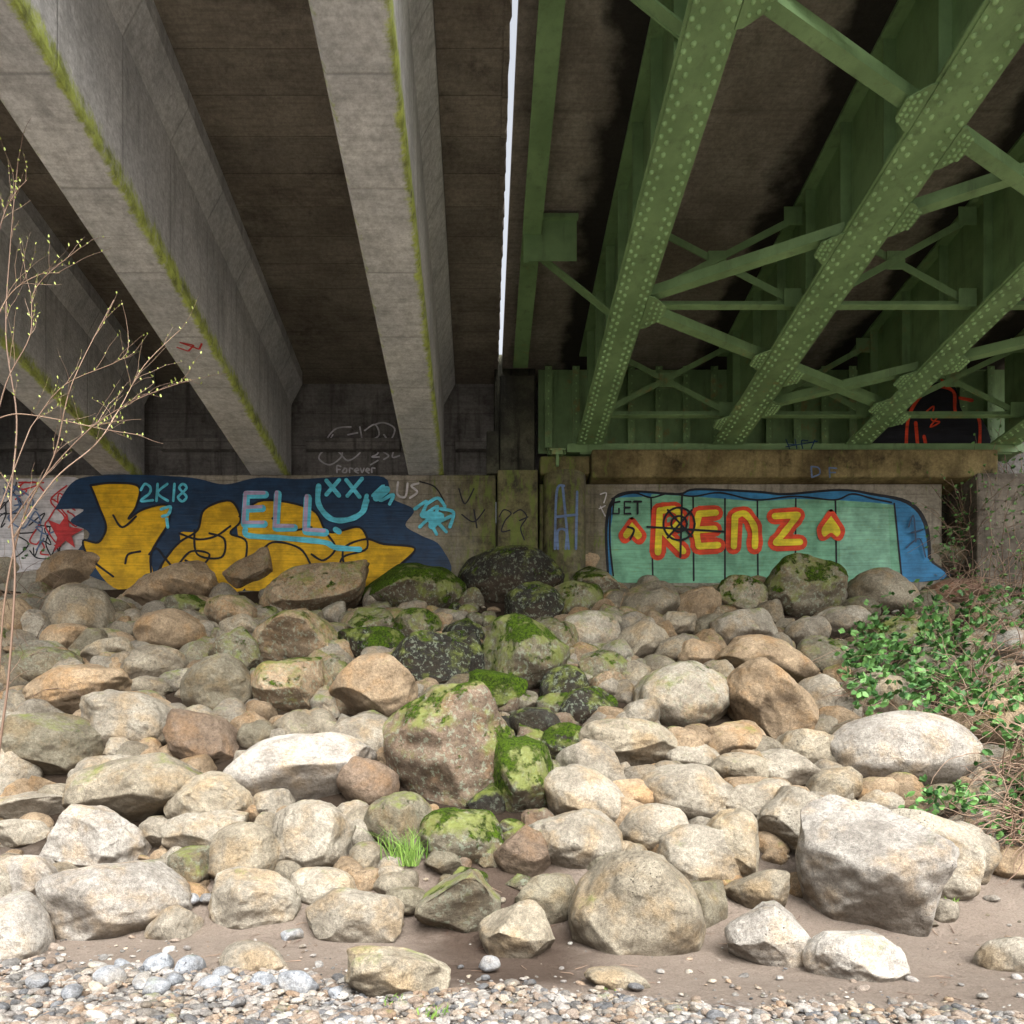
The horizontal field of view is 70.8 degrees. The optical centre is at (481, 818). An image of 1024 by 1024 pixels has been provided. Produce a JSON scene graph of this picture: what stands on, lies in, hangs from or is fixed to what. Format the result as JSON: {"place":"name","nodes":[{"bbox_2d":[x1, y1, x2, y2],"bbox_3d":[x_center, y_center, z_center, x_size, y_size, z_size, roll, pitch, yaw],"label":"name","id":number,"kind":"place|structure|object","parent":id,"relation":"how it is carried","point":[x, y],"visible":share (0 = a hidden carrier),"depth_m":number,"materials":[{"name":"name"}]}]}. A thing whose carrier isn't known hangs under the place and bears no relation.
{"place":"outdoors","nodes":[
{"label":"outdoors","id":0,"kind":"place"},
{"bbox_2d":[499,0,517,354],"label":"sky","id":1,"kind":"structure","parent":0,"point":[513,23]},
{"bbox_2d":[0,589,1023,1023],"bbox_3d":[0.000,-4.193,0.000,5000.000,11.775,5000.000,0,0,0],"label":"ground","id":2,"kind":"structure","parent":0,"point":[972,927],"depth_m":6.60,"materials":[{"name":"sand"}]},
{"bbox_2d":[0,819,49,847],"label":"boulder","id":3,"kind":"object","parent":2,"relation":"on","point":[15,833],"visible":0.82,"depth_m":8.52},
{"bbox_2d":[0,891,54,959],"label":"boulder","id":4,"kind":"object","parent":2,"relation":"on","point":[26,929],"visible":0.75,"depth_m":6.57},
{"bbox_2d":[0,855,57,894],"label":"boulder","id":5,"kind":"object","parent":2,"relation":"on","point":[26,872],"visible":0.51,"depth_m":7.74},
{"bbox_2d":[0,791,65,818],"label":"boulder","id":6,"kind":"object","parent":2,"relation":"on","point":[17,806],"visible":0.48,"depth_m":8.95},
{"bbox_2d":[1,646,84,681],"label":"boulder","id":7,"kind":"object","parent":2,"relation":"on","point":[39,663],"visible":0.44,"depth_m":11.99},
{"bbox_2d":[0,712,104,773],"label":"boulder","id":8,"kind":"object","parent":2,"relation":"on","point":[55,743],"visible":0.64,"depth_m":9.70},
{"bbox_2d":[35,549,99,588],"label":"boulder","id":9,"kind":"object","parent":2,"relation":"on","point":[77,566],"visible":0.31,"depth_m":15.88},
{"bbox_2d":[22,664,132,714],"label":"boulder","id":10,"kind":"object","parent":2,"relation":"on","point":[83,679],"visible":0.56,"depth_m":11.03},
{"bbox_2d":[41,582,115,627],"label":"boulder","id":11,"kind":"object","parent":2,"relation":"on","point":[81,604],"visible":0.55,"depth_m":13.60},
{"bbox_2d":[39,804,151,867],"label":"boulder","id":12,"kind":"object","parent":2,"relation":"on","point":[80,836],"visible":0.73,"depth_m":8.16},
{"bbox_2d":[0,120,226,751],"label":"bare sapling","id":13,"kind":"object","parent":2,"relation":"on","point":[98,423],"visible":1,"depth_m":7.00,"materials":[{"name":"brown plant"}]},
{"bbox_2d":[35,860,193,940],"bbox_3d":[-3.776,0.878,7.457,1.461,0.888,1.252,0,0,0],"label":"boulder","id":14,"kind":"object","parent":2,"relation":"on","point":[99,901],"visible":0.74,"depth_m":7.00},
{"bbox_2d":[79,689,175,747],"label":"boulder","id":15,"kind":"object","parent":2,"relation":"on","point":[132,716],"visible":0.46,"depth_m":10.15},
{"bbox_2d":[62,752,202,821],"bbox_3d":[-4.435,-0.365,9.343,1.754,1.006,1.501,0,0,0],"label":"boulder","id":16,"kind":"object","parent":2,"relation":"on","point":[138,787],"visible":0.66,"depth_m":8.77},
{"bbox_2d":[120,644,188,679],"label":"boulder","id":17,"kind":"object","parent":2,"relation":"on","point":[152,660],"visible":0.61,"depth_m":12.01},
{"bbox_2d":[122,560,217,605],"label":"boulder","id":18,"kind":"object","parent":2,"relation":"on","point":[196,577],"visible":0.59,"depth_m":14.67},
{"bbox_2d":[133,608,206,649],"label":"boulder","id":19,"kind":"object","parent":2,"relation":"on","point":[177,629],"visible":0.65,"depth_m":13.05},
{"bbox_2d":[144,903,203,939],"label":"boulder","id":20,"kind":"object","parent":2,"relation":"on","point":[176,920],"visible":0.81,"depth_m":7.02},
{"bbox_2d":[167,845,210,882],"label":"boulder","id":21,"kind":"object","parent":2,"relation":"on","point":[190,863],"visible":0.46,"depth_m":7.96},
{"bbox_2d":[162,708,238,762],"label":"boulder","id":22,"kind":"object","parent":2,"relation":"on","point":[188,733],"visible":0.69,"depth_m":9.96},
{"bbox_2d":[160,810,249,849],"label":"boulder","id":23,"kind":"object","parent":2,"relation":"on","point":[188,829],"visible":0.53,"depth_m":8.38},
{"bbox_2d":[163,771,252,818],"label":"boulder","id":24,"kind":"object","parent":2,"relation":"on","point":[208,791],"visible":0.5,"depth_m":8.84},
{"bbox_2d":[180,653,252,709],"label":"boulder","id":25,"kind":"object","parent":2,"relation":"on","point":[212,682],"visible":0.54,"depth_m":11.06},
{"bbox_2d":[204,594,256,624],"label":"boulder","id":26,"kind":"object","parent":2,"relation":"on","point":[218,609],"visible":0.56,"depth_m":13.86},
{"bbox_2d":[208,626,262,670],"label":"boulder","id":27,"kind":"object","parent":2,"relation":"on","point":[240,643],"visible":0.51,"depth_m":12.40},
{"bbox_2d":[208,821,279,879],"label":"boulder","id":28,"kind":"object","parent":2,"relation":"on","point":[247,844],"visible":0.66,"depth_m":7.93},
{"bbox_2d":[222,547,272,588],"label":"boulder","id":29,"kind":"object","parent":2,"relation":"on","point":[253,567],"visible":0.31,"depth_m":15.89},
{"bbox_2d":[218,939,287,970],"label":"boulder","id":30,"kind":"object","parent":2,"relation":"on","point":[251,955],"visible":0.76,"depth_m":6.11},
{"bbox_2d":[208,866,301,929],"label":"boulder","id":31,"kind":"object","parent":2,"relation":"on","point":[242,897],"visible":0.88,"depth_m":7.26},
{"bbox_2d":[250,656,333,712],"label":"boulder","id":32,"kind":"object","parent":2,"relation":"on","point":[287,685],"visible":0.69,"depth_m":11.25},
{"bbox_2d":[252,609,337,661],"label":"boulder","id":33,"kind":"object","parent":2,"relation":"on","point":[285,634],"visible":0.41,"depth_m":12.68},
{"bbox_2d":[223,732,376,801],"bbox_3d":[-2.441,-0.593,9.682,2.027,1.147,1.458,0,0,0],"label":"boulder","id":34,"kind":"object","parent":2,"relation":"on","point":[302,766],"visible":0.62,"depth_m":9.15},
{"bbox_2d":[271,799,355,866],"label":"boulder","id":35,"kind":"object","parent":2,"relation":"on","point":[313,833],"visible":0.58,"depth_m":8.12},
{"bbox_2d":[259,559,369,610],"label":"boulder","id":36,"kind":"object","parent":2,"relation":"on","point":[315,586],"visible":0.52,"depth_m":14.59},
{"bbox_2d":[290,867,356,904],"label":"boulder","id":37,"kind":"object","parent":2,"relation":"on","point":[312,884],"visible":0.57,"depth_m":7.66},
{"bbox_2d":[305,887,404,942],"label":"boulder","id":38,"kind":"object","parent":2,"relation":"on","point":[346,915],"visible":0.86,"depth_m":7.00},
{"bbox_2d":[330,713,386,751],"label":"boulder","id":39,"kind":"object","parent":2,"relation":"on","point":[365,728],"visible":0.4,"depth_m":10.08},
{"bbox_2d":[336,756,399,804],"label":"boulder","id":40,"kind":"object","parent":2,"relation":"on","point":[368,781],"visible":0.81,"depth_m":9.11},
{"bbox_2d":[338,626,404,656],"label":"boulder","id":41,"kind":"object","parent":2,"relation":"on","point":[359,639],"visible":0.48,"depth_m":12.71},
{"bbox_2d":[328,653,417,717],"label":"boulder","id":42,"kind":"object","parent":2,"relation":"on","point":[385,684],"visible":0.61,"depth_m":10.88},
{"bbox_2d":[344,945,450,997],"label":"boulder","id":43,"kind":"object","parent":2,"relation":"on","point":[373,971],"visible":0.83,"depth_m":5.28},
{"bbox_2d":[364,791,432,854],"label":"boulder","id":44,"kind":"object","parent":2,"relation":"on","point":[399,812],"visible":0.65,"depth_m":8.41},
{"bbox_2d":[365,825,431,866],"bbox_3d":[-0.973,0.281,8.300,1.152,0.520,0.568,0,0,14],"label":"grass tuft","id":45,"kind":"object","parent":2,"relation":"on","point":[411,854],"visible":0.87,"depth_m":8.21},
{"bbox_2d":[362,563,466,607],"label":"boulder","id":46,"kind":"object","parent":2,"relation":"on","point":[436,586],"visible":0.63,"depth_m":14.74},
{"bbox_2d":[394,607,441,636],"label":"boulder","id":47,"kind":"object","parent":2,"relation":"on","point":[408,621],"visible":0.51,"depth_m":13.52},
{"bbox_2d":[391,630,471,683],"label":"boulder","id":48,"kind":"object","parent":2,"relation":"on","point":[419,655],"visible":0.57,"depth_m":11.83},
{"bbox_2d":[382,681,515,807],"bbox_3d":[-0.461,-0.892,9.786,1.800,1.838,1.550,0,0,-28],"label":"boulder","id":49,"kind":"object","parent":2,"relation":"on","point":[440,743],"visible":0.78,"depth_m":9.18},
{"bbox_2d":[415,868,500,932],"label":"boulder","id":50,"kind":"object","parent":2,"relation":"on","point":[468,901],"visible":0.83,"depth_m":7.13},
{"bbox_2d":[419,808,503,863],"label":"boulder","id":51,"kind":"object","parent":2,"relation":"on","point":[474,835],"visible":0.73,"depth_m":8.24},
{"bbox_2d":[468,669,527,706],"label":"boulder","id":52,"kind":"object","parent":2,"relation":"on","point":[504,688],"visible":0.59,"depth_m":11.37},
{"bbox_2d":[0,603,1020,999],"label":"stones","id":53,"kind":"object","parent":2,"relation":"on","point":[296,981],"visible":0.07,"depth_m":5.52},
{"bbox_2d":[458,545,564,602],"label":"boulder","id":54,"kind":"object","parent":2,"relation":"on","point":[496,574],"visible":0.56,"depth_m":14.85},
{"bbox_2d":[0,355,1023,594],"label":"bridge abutment","id":55,"kind":"object","parent":2,"relation":"on","point":[524,476],"visible":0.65,"depth_m":15.85,"materials":[{"name":"concrete"}]},
{"bbox_2d":[0,475,454,591],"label":"yellow graffiti mural","id":56,"kind":"object","parent":55,"relation":"attached to","point":[136,527],"visible":0.94,"depth_m":15.98,"materials":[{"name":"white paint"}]},
{"bbox_2d":[0,0,511,474],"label":"concrete bridge","id":57,"kind":"structure","parent":55,"relation":"on","point":[303,201],"depth_m":11.47,"materials":[{"name":"concrete"}]},
{"bbox_2d":[502,0,1023,466],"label":"steel bridge","id":58,"kind":"structure","parent":55,"relation":"on","point":[753,224],"depth_m":11.51,"materials":[{"name":"metal"}]},
{"bbox_2d":[599,488,951,582],"bbox_3d":[6.529,-6.293,15.965,7.858,2.107,0.057,0,0,0],"label":"green graffiti mural","id":59,"kind":"object","parent":55,"relation":"attached to","point":[703,535],"visible":0.97,"depth_m":15.99,"materials":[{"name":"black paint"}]},
{"bbox_2d":[872,379,990,442],"bbox_3d":[9.924,-8.978,16.090,2.943,1.734,0.006,0,0,0],"label":"red backwall graffiti","id":60,"kind":"object","parent":55,"relation":"attached to","point":[937,430],"visible":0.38,"depth_m":16.09,"materials":[{"name":"black paint"}]},
{"bbox_2d":[0,573,1023,902],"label":"riprap stones","id":61,"kind":"object","parent":2,"relation":"on","point":[364,861],"visible":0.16,"depth_m":10.87,"materials":[{"name":"stone"}]},
{"bbox_2d":[0,935,1023,1023],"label":"gravel","id":62,"kind":"structure","parent":2,"relation":"on","point":[254,1004],"depth_m":4.88,"materials":[{"name":"gravel"}]},
{"bbox_2d":[478,899,554,958],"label":"boulder","id":63,"kind":"object","parent":2,"relation":"on","point":[520,929],"visible":0.86,"depth_m":6.63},
{"bbox_2d":[493,824,550,876],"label":"boulder","id":64,"kind":"object","parent":2,"relation":"on","point":[523,850],"visible":0.78,"depth_m":8.08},
{"bbox_2d":[494,736,553,812],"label":"boulder","id":65,"kind":"object","parent":2,"relation":"on","point":[523,766],"visible":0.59,"depth_m":9.05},
{"bbox_2d":[481,613,569,689],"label":"boulder","id":66,"kind":"object","parent":2,"relation":"on","point":[532,652],"visible":0.62,"depth_m":11.74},
{"bbox_2d":[504,581,563,619],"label":"boulder","id":67,"kind":"object","parent":2,"relation":"on","point":[534,600],"visible":0.56,"depth_m":14.05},
{"bbox_2d":[509,707,560,735],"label":"boulder","id":68,"kind":"object","parent":2,"relation":"on","point":[542,718],"visible":0.5,"depth_m":10.61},
{"bbox_2d":[514,873,576,924],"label":"boulder","id":69,"kind":"object","parent":2,"relation":"on","point":[551,894],"visible":0.52,"depth_m":7.32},
{"bbox_2d":[540,722,581,759],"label":"boulder","id":70,"kind":"object","parent":2,"relation":"on","point":[556,739],"visible":0.38,"depth_m":10.10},
{"bbox_2d":[538,664,588,695],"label":"boulder","id":71,"kind":"object","parent":2,"relation":"on","point":[568,678],"visible":0.57,"depth_m":11.45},
{"bbox_2d":[528,808,623,868],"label":"boulder","id":72,"kind":"object","parent":2,"relation":"on","point":[582,838],"visible":0.73,"depth_m":8.15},
{"bbox_2d":[554,580,603,613],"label":"boulder","id":73,"kind":"object","parent":2,"relation":"on","point":[573,593],"visible":0.43,"depth_m":14.43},
{"bbox_2d":[544,764,624,821],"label":"boulder","id":74,"kind":"object","parent":2,"relation":"on","point":[570,787],"visible":0.63,"depth_m":8.80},
{"bbox_2d":[555,738,620,776],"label":"boulder","id":75,"kind":"object","parent":2,"relation":"on","point":[600,757],"visible":0.42,"depth_m":9.47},
{"bbox_2d":[558,686,618,723],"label":"boulder","id":76,"kind":"object","parent":2,"relation":"on","point":[581,705],"visible":0.56,"depth_m":10.96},
{"bbox_2d":[564,610,620,643],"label":"boulder","id":77,"kind":"object","parent":2,"relation":"on","point":[593,626],"visible":0.55,"depth_m":13.19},
{"bbox_2d":[578,650,626,676],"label":"boulder","id":78,"kind":"object","parent":2,"relation":"on","point":[595,663],"visible":0.58,"depth_m":11.99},
{"bbox_2d":[584,965,650,989],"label":"boulder","id":79,"kind":"object","parent":2,"relation":"on","point":[613,977],"visible":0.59,"depth_m":5.52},
{"bbox_2d":[578,718,677,765],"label":"boulder","id":80,"kind":"object","parent":2,"relation":"on","point":[634,741],"visible":0.63,"depth_m":9.81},
{"bbox_2d":[568,850,705,955],"bbox_3d":[1.515,0.936,7.081,1.324,1.271,1.317,0,0,0],"label":"boulder","id":81,"kind":"object","parent":2,"relation":"on","point":[642,903],"visible":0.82,"depth_m":6.52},
{"bbox_2d":[618,620,668,656],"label":"boulder","id":82,"kind":"object","parent":2,"relation":"on","point":[642,638],"visible":0.54,"depth_m":12.96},
{"bbox_2d":[621,580,679,614],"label":"boulder","id":83,"kind":"object","parent":2,"relation":"on","point":[661,597],"visible":0.5,"depth_m":14.43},
{"bbox_2d":[618,803,688,850],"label":"boulder","id":84,"kind":"object","parent":2,"relation":"on","point":[648,825],"visible":0.59,"depth_m":8.38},
{"bbox_2d":[633,660,729,727],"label":"boulder","id":85,"kind":"object","parent":2,"relation":"on","point":[683,694],"visible":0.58,"depth_m":10.76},
{"bbox_2d":[642,763,733,819],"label":"boulder","id":86,"kind":"object","parent":2,"relation":"on","point":[691,790],"visible":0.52,"depth_m":8.89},
{"bbox_2d":[656,824,741,880],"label":"boulder","id":87,"kind":"object","parent":2,"relation":"on","point":[693,852],"visible":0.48,"depth_m":7.91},
{"bbox_2d":[677,586,721,618],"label":"boulder","id":88,"kind":"object","parent":2,"relation":"on","point":[699,602],"visible":0.5,"depth_m":14.37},
{"bbox_2d":[690,880,727,927],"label":"boulder","id":89,"kind":"object","parent":2,"relation":"on","point":[711,896],"visible":0.49,"depth_m":7.21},
{"bbox_2d":[706,807,759,876],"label":"boulder","id":90,"kind":"object","parent":2,"relation":"on","point":[738,826],"visible":0.58,"depth_m":7.99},
{"bbox_2d":[708,720,765,754],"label":"boulder","id":91,"kind":"object","parent":2,"relation":"on","point":[743,734],"visible":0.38,"depth_m":10.01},
{"bbox_2d":[709,752,768,778],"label":"boulder","id":92,"kind":"object","parent":2,"relation":"on","point":[734,764],"visible":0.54,"depth_m":9.50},
{"bbox_2d":[717,575,767,608],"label":"boulder","id":93,"kind":"object","parent":2,"relation":"on","point":[742,592],"visible":0.54,"depth_m":14.62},
{"bbox_2d":[709,607,777,644],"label":"boulder","id":94,"kind":"object","parent":2,"relation":"on","point":[728,627],"visible":0.5,"depth_m":13.02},
{"bbox_2d":[724,869,789,908],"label":"boulder","id":95,"kind":"object","parent":2,"relation":"on","point":[752,891],"visible":0.69,"depth_m":7.45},
{"bbox_2d":[725,778,790,816],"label":"boulder","id":96,"kind":"object","parent":2,"relation":"on","point":[754,798],"visible":0.34,"depth_m":8.86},
{"bbox_2d":[714,634,819,682],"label":"boulder","id":97,"kind":"object","parent":2,"relation":"on","point":[785,656],"visible":0.5,"depth_m":11.86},
{"bbox_2d":[724,900,810,967],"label":"boulder","id":98,"kind":"object","parent":2,"relation":"on","point":[771,933],"visible":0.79,"depth_m":6.30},
{"bbox_2d":[726,657,818,738],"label":"boulder","id":99,"kind":"object","parent":2,"relation":"on","point":[768,697],"visible":0.68,"depth_m":10.60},
{"bbox_2d":[756,785,821,853],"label":"boulder","id":100,"kind":"object","parent":2,"relation":"on","point":[778,815],"visible":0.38,"depth_m":8.41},
{"bbox_2d":[761,748,821,785],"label":"boulder","id":101,"kind":"object","parent":2,"relation":"on","point":[792,767],"visible":0.45,"depth_m":9.52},
{"bbox_2d":[776,728,833,763],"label":"boulder","id":102,"kind":"object","parent":2,"relation":"on","point":[812,746],"visible":0.46,"depth_m":9.85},
{"bbox_2d":[764,553,847,616],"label":"boulder","id":103,"kind":"object","parent":2,"relation":"on","point":[799,584],"visible":0.66,"depth_m":14.42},
{"bbox_2d":[798,674,848,708],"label":"boulder","id":104,"kind":"object","parent":2,"relation":"on","point":[818,686],"visible":0.41,"depth_m":11.05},
{"bbox_2d":[796,635,859,672],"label":"boulder","id":105,"kind":"object","parent":2,"relation":"on","point":[812,647],"visible":0.38,"depth_m":12.33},
{"bbox_2d":[804,766,862,798],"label":"boulder","id":106,"kind":"object","parent":2,"relation":"on","point":[845,782],"visible":0.53,"depth_m":9.30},
{"bbox_2d":[815,605,871,636],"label":"boulder","id":107,"kind":"object","parent":2,"relation":"on","point":[840,617],"visible":0.41,"depth_m":13.59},
{"bbox_2d":[802,929,910,982],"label":"boulder","id":108,"kind":"object","parent":2,"relation":"on","point":[866,955],"visible":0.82,"depth_m":5.89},
{"bbox_2d":[795,794,959,936],"bbox_3d":[4.105,0.684,7.559,1.480,1.898,1.574,0,0,-44],"label":"boulder","id":109,"kind":"object","parent":2,"relation":"on","point":[873,864],"visible":0.76,"depth_m":7.12,"materials":[{"name":"stone"}]},
{"bbox_2d":[840,672,914,714],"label":"boulder","id":110,"kind":"object","parent":2,"relation":"on","point":[881,688],"visible":0.34,"depth_m":11.03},
{"bbox_2d":[847,567,919,610],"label":"boulder","id":111,"kind":"object","parent":2,"relation":"on","point":[876,584],"visible":0.54,"depth_m":14.73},
{"bbox_2d":[867,615,941,664],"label":"boulder","id":112,"kind":"object","parent":2,"relation":"on","point":[911,630],"visible":0.2,"depth_m":12.48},
{"bbox_2d":[830,710,982,785],"bbox_3d":[5.804,-0.902,10.021,2.032,1.186,1.469,0,0,0],"label":"boulder","id":113,"kind":"object","parent":2,"relation":"on","point":[917,744],"visible":0.66,"depth_m":9.41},
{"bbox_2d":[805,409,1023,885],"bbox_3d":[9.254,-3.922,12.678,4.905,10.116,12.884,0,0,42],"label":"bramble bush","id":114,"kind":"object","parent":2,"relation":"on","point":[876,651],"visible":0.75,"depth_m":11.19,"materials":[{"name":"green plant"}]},
{"bbox_2d":[890,808,985,900],"bbox_3d":[5.013,0.425,8.224,1.024,1.093,1.169,0,0,0],"label":"boulder","id":115,"kind":"object","parent":2,"relation":"on","point":[963,883],"visible":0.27,"depth_m":7.71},
{"bbox_2d":[942,697,1023,748],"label":"boulder","id":116,"kind":"object","parent":2,"relation":"on","point":[1008,716],"visible":0.23,"depth_m":10.09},
{"bbox_2d":[972,936,1023,972],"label":"boulder","id":117,"kind":"object","parent":2,"relation":"on","point":[1005,954],"visible":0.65,"depth_m":6.12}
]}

